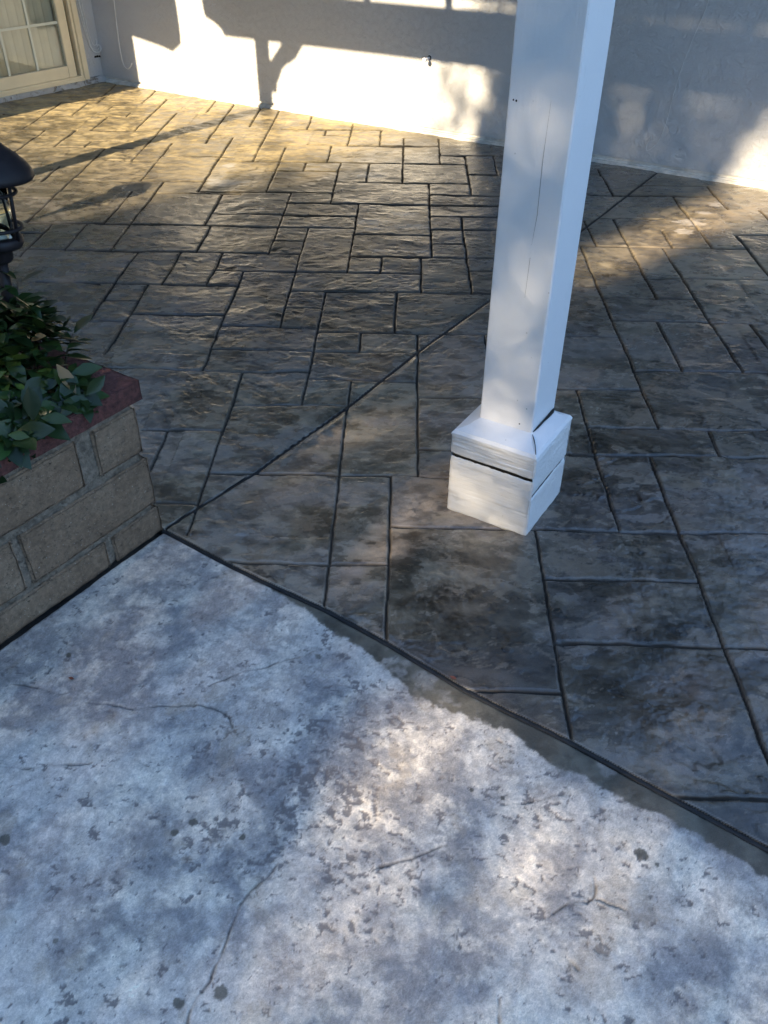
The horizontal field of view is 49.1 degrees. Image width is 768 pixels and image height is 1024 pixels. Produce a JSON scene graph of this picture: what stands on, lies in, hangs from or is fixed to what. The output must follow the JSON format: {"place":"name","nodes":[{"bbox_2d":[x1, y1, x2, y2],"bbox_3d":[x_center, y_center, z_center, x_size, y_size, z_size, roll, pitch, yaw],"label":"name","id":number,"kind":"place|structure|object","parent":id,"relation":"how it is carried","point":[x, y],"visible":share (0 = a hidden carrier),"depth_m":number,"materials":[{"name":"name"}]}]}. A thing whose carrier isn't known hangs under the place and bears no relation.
{"place":"outdoors","nodes":[
{"label":"outdoors","id":0,"kind":"place"},
{"bbox_2d":[0,82,767,847],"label":"patio","id":1,"kind":"structure","parent":0,"point":[252,290],"depth_m":3.00,"materials":[{"name":"concrete"}]},
{"bbox_2d":[168,173,657,526],"bbox_3d":[0.553,-1.006,3.749,0.054,0.015,4.162,22,43,26],"label":"joint strip","id":2,"kind":"object","parent":1,"relation":"in","point":[327,422],"visible":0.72,"depth_m":2.97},
{"bbox_2d":[447,0,614,534],"bbox_3d":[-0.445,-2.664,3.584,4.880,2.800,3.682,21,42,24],"label":"post","id":3,"kind":"object","parent":1,"relation":"on","point":[510,436],"visible":1,"depth_m":2.00,"materials":[{"name":"white paint"}]},
{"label":"ground","id":4,"kind":"structure","parent":0,"visible":0},
{"bbox_2d":[0,0,767,189],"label":"house","id":5,"kind":"structure","parent":4,"relation":"on","point":[358,61],"depth_m":5.60,"materials":[{"name":"white paint"}]},
{"bbox_2d":[0,0,89,97],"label":"sliding door","id":6,"kind":"structure","parent":5,"relation":"in","point":[42,45],"depth_m":6.52,"materials":[{"name":"beige glass"}]},
{"bbox_2d":[76,0,98,49],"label":"cable","id":7,"kind":"object","parent":5,"relation":"attached to","point":[84,28],"visible":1,"depth_m":6.73,"materials":[{"name":"grey plastic"}]},
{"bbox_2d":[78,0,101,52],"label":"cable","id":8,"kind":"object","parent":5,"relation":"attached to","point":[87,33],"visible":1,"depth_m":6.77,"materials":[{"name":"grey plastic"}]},
{"bbox_2d":[113,0,131,69],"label":"cable","id":9,"kind":"object","parent":5,"relation":"attached to","point":[118,38],"visible":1,"depth_m":6.74,"materials":[{"name":"white plastic"}]},
{"bbox_2d":[422,55,430,62],"bbox_3d":[0.277,-2.952,5.476,0.029,0.033,0.080,21,42,24],"label":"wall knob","id":10,"kind":"object","parent":5,"relation":"attached to","point":[424,60],"depth_m":5.46,"materials":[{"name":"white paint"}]},
{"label":"slab","id":11,"kind":"structure","parent":0,"visible":0},
{"bbox_2d":[0,530,767,1023],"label":"slab","id":12,"kind":"structure","parent":11,"relation":"on","point":[228,794],"depth_m":1.62,"materials":[{"name":"concrete"}]},
{"bbox_2d":[162,530,767,852],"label":"joint strip","id":13,"kind":"object","parent":11,"relation":"on","point":[637,780],"visible":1,"depth_m":1.88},
{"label":"patio","id":14,"kind":"structure","parent":0,"visible":0},
{"bbox_2d":[0,341,162,643],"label":"planter","id":15,"kind":"object","parent":14,"relation":"on","point":[78,509],"visible":0.72,"depth_m":2.06,"materials":[{"name":"beige brick"}]},
{"bbox_2d":[0,142,34,339],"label":"path lantern","id":16,"kind":"object","parent":15,"relation":"in","point":[16,169],"visible":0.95,"depth_m":1.99,"materials":[{"name":"brown metal"}]},
{"bbox_2d":[0,271,109,483],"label":"shrub","id":17,"kind":"object","parent":15,"relation":"in","point":[33,411],"visible":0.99,"depth_m":1.97,"materials":[{"name":"green plant"}]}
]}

